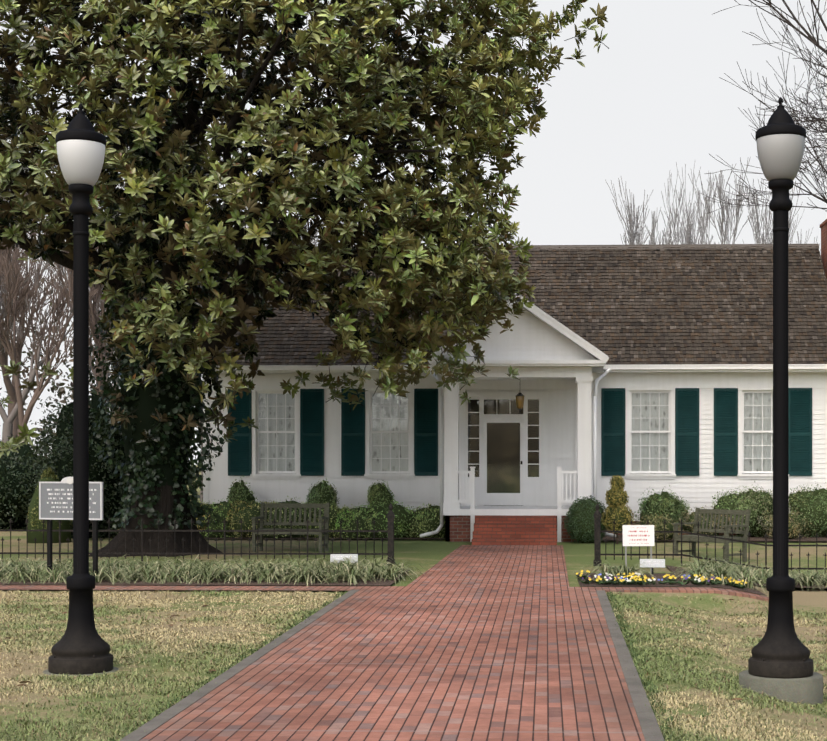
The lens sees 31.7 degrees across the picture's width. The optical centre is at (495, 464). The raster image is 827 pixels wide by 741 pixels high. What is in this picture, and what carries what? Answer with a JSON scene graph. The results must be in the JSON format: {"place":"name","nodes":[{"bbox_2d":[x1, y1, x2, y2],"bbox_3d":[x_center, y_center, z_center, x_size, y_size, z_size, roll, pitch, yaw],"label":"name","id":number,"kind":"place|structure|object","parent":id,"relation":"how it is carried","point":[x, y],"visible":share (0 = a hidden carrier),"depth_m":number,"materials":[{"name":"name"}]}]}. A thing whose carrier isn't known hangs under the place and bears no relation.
{"place":"outdoors","nodes":[
{"label":"outdoors","id":0,"kind":"place"},
{"bbox_2d":[0,545,768,740],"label":"brick path","id":1,"kind":"structure","parent":0,"point":[494,643],"depth_m":11.87,"materials":[{"name":"brick"}]},
{"bbox_2d":[0,465,826,740],"bbox_3d":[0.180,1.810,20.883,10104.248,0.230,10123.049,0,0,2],"label":"lawn","id":2,"kind":"structure","parent":0,"point":[427,554],"depth_m":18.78,"materials":[{"name":"green plant"}]},
{"bbox_2d":[0,193,30,309],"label":"bare tree","id":3,"kind":"object","parent":2,"relation":"on","point":[14,251],"visible":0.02,"depth_m":50.87,"materials":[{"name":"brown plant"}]},
{"bbox_2d":[0,252,33,354],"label":"bare tree","id":4,"kind":"object","parent":2,"relation":"on","point":[4,290],"visible":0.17,"depth_m":46.61,"materials":[{"name":"grey plant"}]},
{"bbox_2d":[0,420,50,529],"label":"evergreen","id":5,"kind":"object","parent":2,"relation":"on","point":[13,507],"visible":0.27,"depth_m":37.19,"materials":[{"name":"green plant"}]},
{"bbox_2d":[0,195,59,449],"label":"bare tree","id":6,"kind":"object","parent":2,"relation":"on","point":[10,389],"visible":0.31,"depth_m":48.61,"materials":[{"name":"brown plant"}]},
{"bbox_2d":[0,171,64,366],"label":"bare tree","id":7,"kind":"object","parent":2,"relation":"on","point":[33,285],"visible":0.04,"depth_m":57.03,"materials":[{"name":"grey plant"}]},
{"bbox_2d":[0,262,96,448],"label":"bare tree","id":8,"kind":"object","parent":2,"relation":"on","point":[7,429],"visible":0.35,"depth_m":45.03,"materials":[{"name":"grey plant"}]},
{"bbox_2d":[0,245,98,436],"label":"bare tree","id":9,"kind":"object","parent":2,"relation":"on","point":[12,349],"visible":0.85,"depth_m":42.09,"materials":[{"name":"brown plant"}]},
{"bbox_2d":[26,467,72,542],"bbox_3d":[-9.763,0.895,31.718,1.041,1.709,0.993,0,0,2],"label":"shrub","id":10,"kind":"object","parent":2,"relation":"on","point":[34,520],"visible":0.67,"depth_m":31.41,"materials":[{"name":"green plant"}]},
{"bbox_2d":[39,477,102,580],"bbox_3d":[-6.045,0.968,20.717,1.014,1.593,0.094,0,0,16],"label":"historical marker","id":11,"kind":"object","parent":2,"relation":"on","point":[55,500],"visible":0.79,"depth_m":20.71,"materials":[{"name":"grey metal"}]},
{"bbox_2d":[29,218,113,413],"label":"bare tree","id":12,"kind":"object","parent":2,"relation":"on","point":[93,318],"visible":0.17,"depth_m":45.63,"materials":[{"name":"brown plant"}]},
{"bbox_2d":[31,172,113,411],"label":"bare tree","id":13,"kind":"object","parent":2,"relation":"on","point":[99,297],"visible":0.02,"depth_m":51.78,"materials":[{"name":"grey plant"}]},
{"bbox_2d":[17,365,130,538],"bbox_3d":[-9.392,0.024,33.583,3.749,4.689,2.864,0,0,2],"label":"evergreen","id":14,"kind":"object","parent":2,"relation":"on","point":[59,461],"visible":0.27,"depth_m":33.16,"materials":[{"name":"green plant"}]},
{"bbox_2d":[43,103,118,675],"bbox_3d":[-3.411,-0.490,11.952,0.620,4.970,0.620,0,0,2],"label":"lamp post","id":15,"kind":"object","parent":2,"relation":"on","point":[81,645],"visible":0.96,"depth_m":11.89,"materials":[{"name":"metal"}]},
{"bbox_2d":[40,177,124,376],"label":"bare tree","id":16,"kind":"object","parent":2,"relation":"on","point":[89,289],"depth_m":61.34,"materials":[{"name":"grey plant"}]},
{"bbox_2d":[0,278,202,502],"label":"tree line","id":17,"kind":"object","parent":2,"relation":"on","point":[61,389],"visible":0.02,"depth_m":90.89,"materials":[{"name":"brown plant"}]},
{"bbox_2d":[92,299,120,422],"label":"bare tree","id":18,"kind":"object","parent":2,"relation":"on","point":[109,366],"depth_m":44.07,"materials":[{"name":"grey plant"}]},
{"bbox_2d":[0,503,394,565],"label":"fence","id":19,"kind":"object","parent":2,"relation":"on","point":[390,530],"visible":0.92,"depth_m":24.54,"materials":[{"name":"metal"}]},
{"bbox_2d":[195,184,263,501],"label":"bare tree","id":20,"kind":"object","parent":2,"relation":"on","point":[201,497],"visible":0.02,"depth_m":55.09,"materials":[{"name":"plant"}]},
{"bbox_2d":[251,502,329,552],"bbox_3d":[-3.982,1.219,28.279,1.400,0.950,0.676,0,0,8],"label":"bench","id":21,"kind":"object","parent":2,"relation":"on","point":[262,517],"visible":0.85,"depth_m":28.51,"materials":[{"name":"grey wood"}]},
{"bbox_2d":[0,0,608,556],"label":"magnolia tree","id":22,"kind":"object","parent":2,"relation":"on","point":[156,224],"visible":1,"depth_m":24.73,"materials":[{"name":"green plant"}]},
{"bbox_2d":[247,155,365,246],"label":"bare tree","id":23,"kind":"object","parent":2,"relation":"on","point":[314,242],"visible":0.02,"depth_m":60.33,"materials":[{"name":"plant"}]},
{"bbox_2d":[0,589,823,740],"bbox_3d":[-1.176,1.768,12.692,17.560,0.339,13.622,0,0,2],"label":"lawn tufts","id":24,"kind":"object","parent":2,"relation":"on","point":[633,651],"visible":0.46,"depth_m":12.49,"materials":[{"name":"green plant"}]},
{"bbox_2d":[0,535,826,595],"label":"planting bed mulch","id":25,"kind":"object","parent":2,"relation":"on","point":[384,582],"visible":0.33,"depth_m":20.64,"materials":[{"name":"brown soil"}]},
{"bbox_2d":[191,501,209,532],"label":"hedge","id":26,"kind":"object","parent":25,"relation":"on","point":[203,526],"visible":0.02,"depth_m":32.88,"materials":[{"name":"green plant"}]},
{"bbox_2d":[0,554,425,585],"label":"liriope border","id":27,"kind":"object","parent":25,"relation":"on","point":[189,571],"visible":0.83,"depth_m":20.86,"materials":[{"name":"green plant"}]},
{"bbox_2d":[197,499,240,537],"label":"hedge","id":28,"kind":"object","parent":25,"relation":"on","point":[223,509],"visible":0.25,"depth_m":32.95,"materials":[{"name":"green plant"}]},
{"bbox_2d":[226,476,257,503],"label":"upright shrub","id":29,"kind":"object","parent":25,"relation":"on","point":[239,490],"visible":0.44,"depth_m":33.97,"materials":[{"name":"green plant"}]},
{"bbox_2d":[215,500,269,537],"bbox_3d":[-5.585,1.304,33.204,1.906,1.004,1.383,0,0,2],"label":"hedge","id":30,"kind":"object","parent":25,"relation":"on","point":[247,512],"visible":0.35,"depth_m":32.85,"materials":[{"name":"green plant"}]},
{"bbox_2d":[254,495,323,539],"bbox_3d":[-4.735,1.268,33.178,2.012,1.122,1.337,0,0,2],"label":"hedge","id":31,"kind":"object","parent":25,"relation":"on","point":[288,526],"visible":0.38,"depth_m":32.82,"materials":[{"name":"green plant"}]},
{"bbox_2d":[306,479,339,508],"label":"upright shrub","id":32,"kind":"object","parent":25,"relation":"on","point":[322,492],"visible":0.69,"depth_m":33.86,"materials":[{"name":"green plant"}]},
{"bbox_2d":[305,502,348,539],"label":"hedge","id":33,"kind":"object","parent":25,"relation":"on","point":[333,512],"visible":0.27,"depth_m":32.89,"materials":[{"name":"green plant"}]},
{"bbox_2d":[330,554,357,562],"bbox_3d":[-2.344,1.560,22.430,0.420,0.375,0.036,0,-28,-4],"label":"plaque","id":34,"kind":"object","parent":25,"relation":"on","point":[339,557],"visible":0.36,"depth_m":22.47,"materials":[{"name":"white metal"}]},
{"bbox_2d":[334,502,375,539],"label":"hedge","id":35,"kind":"object","parent":25,"relation":"on","point":[351,516],"visible":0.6,"depth_m":32.76,"materials":[{"name":"green plant"}]},
{"bbox_2d":[367,480,396,507],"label":"upright shrub","id":36,"kind":"object","parent":25,"relation":"on","point":[379,493],"visible":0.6,"depth_m":33.82,"materials":[{"name":"green plant"}]},
{"bbox_2d":[357,499,418,539],"bbox_3d":[-2.442,1.312,33.225,1.896,1.058,1.324,0,0,2],"label":"hedge","id":37,"kind":"object","parent":25,"relation":"on","point":[403,519],"visible":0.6,"depth_m":32.83,"materials":[{"name":"green plant"}]},
{"bbox_2d":[409,503,444,539],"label":"hedge","id":38,"kind":"object","parent":25,"relation":"on","point":[427,519],"visible":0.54,"depth_m":32.78,"materials":[{"name":"green plant"}]},
{"bbox_2d":[640,559,664,574],"bbox_3d":[2.367,1.602,21.965,0.380,0.370,0.036,0,-28,5],"label":"plaque","id":39,"kind":"object","parent":25,"relation":"on","point":[656,563],"visible":0.82,"depth_m":22.00,"materials":[{"name":"white metal"}]},
{"bbox_2d":[634,513,682,541],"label":"shrub","id":40,"kind":"object","parent":25,"relation":"on","point":[656,522],"visible":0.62,"depth_m":31.74,"materials":[{"name":"green plant"}]},
{"bbox_2d":[575,570,746,588],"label":"pansy blooms","id":41,"kind":"object","parent":25,"relation":"on","point":[632,579],"visible":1,"depth_m":20.16,"materials":[{"name":"yellow plant"}]},
{"bbox_2d":[634,485,691,530],"bbox_3d":[3.870,1.105,33.471,1.384,1.270,1.083,0,0,2],"label":"boxwood","id":42,"kind":"object","parent":25,"relation":"on","point":[667,503],"visible":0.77,"depth_m":33.31,"materials":[{"name":"green plant"}]},
{"bbox_2d":[676,505,736,535],"bbox_3d":[4.718,1.317,32.589,1.442,0.846,1.110,0,0,2],"label":"shrub","id":43,"kind":"object","parent":25,"relation":"on","point":[689,527],"visible":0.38,"depth_m":32.40,"materials":[{"name":"green plant"}]},
{"bbox_2d":[711,481,772,536],"bbox_3d":[5.758,1.127,33.406,1.702,1.519,1.396,0,0,2],"label":"boxwood","id":44,"kind":"object","parent":25,"relation":"on","point":[758,503],"visible":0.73,"depth_m":33.12,"materials":[{"name":"green plant"}]},
{"bbox_2d":[758,508,815,538],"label":"shrub","id":45,"kind":"object","parent":25,"relation":"on","point":[797,526],"visible":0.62,"depth_m":32.40,"materials":[{"name":"green plant"}]},
{"bbox_2d":[789,482,826,536],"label":"boxwood","id":46,"kind":"object","parent":25,"relation":"on","point":[810,505],"visible":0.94,"depth_m":33.12,"materials":[{"name":"green plant"}]},
{"bbox_2d":[203,244,826,534],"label":"house walls","id":47,"kind":"structure","parent":2,"relation":"on","point":[702,488],"depth_m":34.43,"materials":[{"name":"white wood"}]},
{"bbox_2d":[228,389,251,475],"bbox_3d":[-6.111,-0.770,34.673,0.565,2.070,0.038,0,0,2],"label":"shutter","id":48,"kind":"object","parent":47,"relation":"attached to","point":[240,456],"visible":0.65,"depth_m":34.66,"materials":[{"name":"teal wood"}]},
{"bbox_2d":[250,386,300,478],"bbox_3d":[-5.237,-0.775,34.809,1.580,2.560,0.419,0,0,2],"label":"window","id":49,"kind":"structure","parent":47,"relation":"attached to","point":[276,436],"depth_m":34.82,"materials":[{"name":"white glass"}]},
{"bbox_2d":[300,389,323,475],"bbox_3d":[-4.373,-0.770,34.613,0.565,2.070,0.038,0,0,2],"label":"shutter","id":50,"kind":"object","parent":47,"relation":"attached to","point":[311,432],"visible":0.98,"depth_m":34.60,"materials":[{"name":"teal wood"}]},
{"bbox_2d":[341,389,364,475],"bbox_3d":[-3.393,-0.770,34.579,0.565,2.070,0.038,0,0,2],"label":"shutter","id":51,"kind":"object","parent":47,"relation":"attached to","point":[352,442],"visible":0.88,"depth_m":34.57,"materials":[{"name":"teal wood"}]},
{"bbox_2d":[364,386,414,478],"bbox_3d":[-2.518,-0.775,34.715,1.580,2.560,0.419,0,0,2],"label":"window","id":52,"kind":"structure","parent":47,"relation":"attached to","point":[390,437],"depth_m":34.73,"materials":[{"name":"white glass"}]},
{"bbox_2d":[414,389,437,475],"bbox_3d":[-1.655,-0.770,34.519,0.565,2.070,0.038,0,0,2],"label":"shutter","id":53,"kind":"object","parent":47,"relation":"attached to","point":[425,432],"visible":1,"depth_m":34.51,"materials":[{"name":"teal wood"}]},
{"bbox_2d":[198,246,826,365],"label":"house roof","id":54,"kind":"structure","parent":47,"relation":"on","point":[659,306],"depth_m":35.71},
{"bbox_2d":[820,219,826,277],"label":"house chimney","id":55,"kind":"object","parent":54,"relation":"on","point":[823,226],"visible":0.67,"depth_m":37.62,"materials":[{"name":"brick"}]},
{"bbox_2d":[601,388,624,475],"bbox_3d":[2.778,-0.770,34.366,0.565,2.070,0.038,0,0,2],"label":"shutter","id":56,"kind":"object","parent":47,"relation":"attached to","point":[612,431],"visible":1,"depth_m":34.36,"materials":[{"name":"teal wood"}]},
{"bbox_2d":[625,385,675,478],"bbox_3d":[3.653,-0.775,34.502,1.580,2.560,0.419,0,0,2],"label":"window","id":57,"kind":"structure","parent":47,"relation":"attached to","point":[650,431],"depth_m":34.52,"materials":[{"name":"white glass"}]},
{"bbox_2d":[675,388,698,475],"bbox_3d":[4.516,-0.770,34.305,0.565,2.070,0.038,0,0,2],"label":"shutter","id":58,"kind":"object","parent":47,"relation":"attached to","point":[686,431],"visible":1,"depth_m":34.30,"materials":[{"name":"teal wood"}]},
{"bbox_2d":[714,388,737,475],"bbox_3d":[5.422,-0.770,34.274,0.565,2.070,0.038,0,0,2],"label":"shutter","id":59,"kind":"object","parent":47,"relation":"attached to","point":[725,431],"visible":0.98,"depth_m":34.27,"materials":[{"name":"teal wood"}]},
{"bbox_2d":[737,385,772,478],"bbox_3d":[6.296,-0.775,34.410,1.580,2.560,0.419,0,0,2],"label":"window","id":60,"kind":"structure","parent":47,"relation":"attached to","point":[755,431],"depth_m":34.44,"materials":[{"name":"white glass"}]},
{"bbox_2d":[788,388,811,475],"bbox_3d":[7.160,-0.770,34.214,0.565,2.070,0.038,0,0,2],"label":"shutter","id":61,"kind":"object","parent":47,"relation":"attached to","point":[800,426],"visible":1,"depth_m":34.21,"materials":[{"name":"teal wood"}]},
{"bbox_2d":[420,293,615,544],"bbox_3d":[0.543,-0.922,33.678,4.340,5.634,7.320,0,0,2],"label":"porch","id":62,"kind":"object","parent":2,"relation":"on","point":[496,468],"visible":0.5,"depth_m":31.93,"materials":[{"name":"white paint"}]},
{"bbox_2d":[564,495,607,542],"bbox_3d":[1.978,1.192,31.414,1.032,1.084,0.977,0,0,2],"label":"boxwood ball","id":63,"kind":"object","parent":2,"relation":"on","point":[580,525],"visible":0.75,"depth_m":31.17,"materials":[{"name":"green plant"}]},
{"bbox_2d":[601,475,633,543],"bbox_3d":[2.601,0.954,30.993,0.718,1.482,0.680,0,0,2],"label":"conical shrub","id":64,"kind":"object","parent":2,"relation":"on","point":[617,500],"visible":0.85,"depth_m":30.87,"materials":[{"name":"yellow plant"}]},
{"bbox_2d":[623,525,653,572],"bbox_3d":[2.238,1.332,22.810,0.500,0.765,0.036,0,-4,-3],"label":"sign","id":65,"kind":"object","parent":2,"relation":"on","point":[638,535],"visible":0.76,"depth_m":22.81,"materials":[{"name":"white metal"}]},
{"bbox_2d":[605,178,693,244],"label":"bare tree","id":66,"kind":"object","parent":2,"relation":"on","point":[633,235],"visible":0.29,"depth_m":66.47,"materials":[{"name":"grey plant"}]},
{"bbox_2d":[644,163,722,244],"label":"bare tree","id":67,"kind":"object","parent":2,"relation":"on","point":[690,235],"visible":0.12,"depth_m":67.47,"materials":[{"name":"grey plant"}]},
{"bbox_2d":[579,554,826,592],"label":"liriope border","id":68,"kind":"object","parent":2,"relation":"on","point":[747,574],"visible":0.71,"depth_m":21.67,"materials":[{"name":"green plant"}]},
{"bbox_2d":[593,503,826,572],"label":"fence","id":69,"kind":"object","parent":2,"relation":"on","point":[597,537],"visible":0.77,"depth_m":24.27,"materials":[{"name":"metal"}]},
{"bbox_2d":[672,508,750,561],"bbox_3d":[3.974,1.288,26.785,0.676,0.950,1.400,0,0,-36],"label":"bench","id":70,"kind":"object","parent":2,"relation":"on","point":[726,531],"visible":0.94,"depth_m":26.80,"materials":[{"name":"grey wood"}]},
{"bbox_2d":[688,157,802,243],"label":"bare tree","id":71,"kind":"object","parent":2,"relation":"on","point":[726,208],"visible":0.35,"depth_m":63.88,"materials":[{"name":"grey plant"}]},
{"bbox_2d":[695,183,820,253],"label":"bare tree","id":72,"kind":"object","parent":2,"relation":"on","point":[770,239],"visible":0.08,"depth_m":68.40,"materials":[{"name":"grey plant"}]},
{"bbox_2d":[701,0,826,213],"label":"bare tree","id":73,"kind":"object","parent":2,"relation":"on","point":[823,198],"visible":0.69,"depth_m":38.60,"materials":[{"name":"grey plant"}]},
{"bbox_2d":[739,97,822,704],"bbox_3d":[2.303,-0.365,11.755,0.670,5.220,0.670,0,0,2],"label":"lamp post","id":74,"kind":"object","parent":2,"relation":"on","point":[780,664],"visible":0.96,"depth_m":11.68,"materials":[{"name":"metal"}]},
{"bbox_2d":[742,1,826,177],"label":"bare tree","id":75,"kind":"object","parent":2,"relation":"on","point":[814,120],"visible":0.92,"depth_m":31.31,"materials":[{"name":"plant"}]},
{"bbox_2d":[0,0,826,464],"label":"sky","id":76,"kind":"structure","parent":0,"point":[650,102],"materials":[{"name":"white"}]}
]}

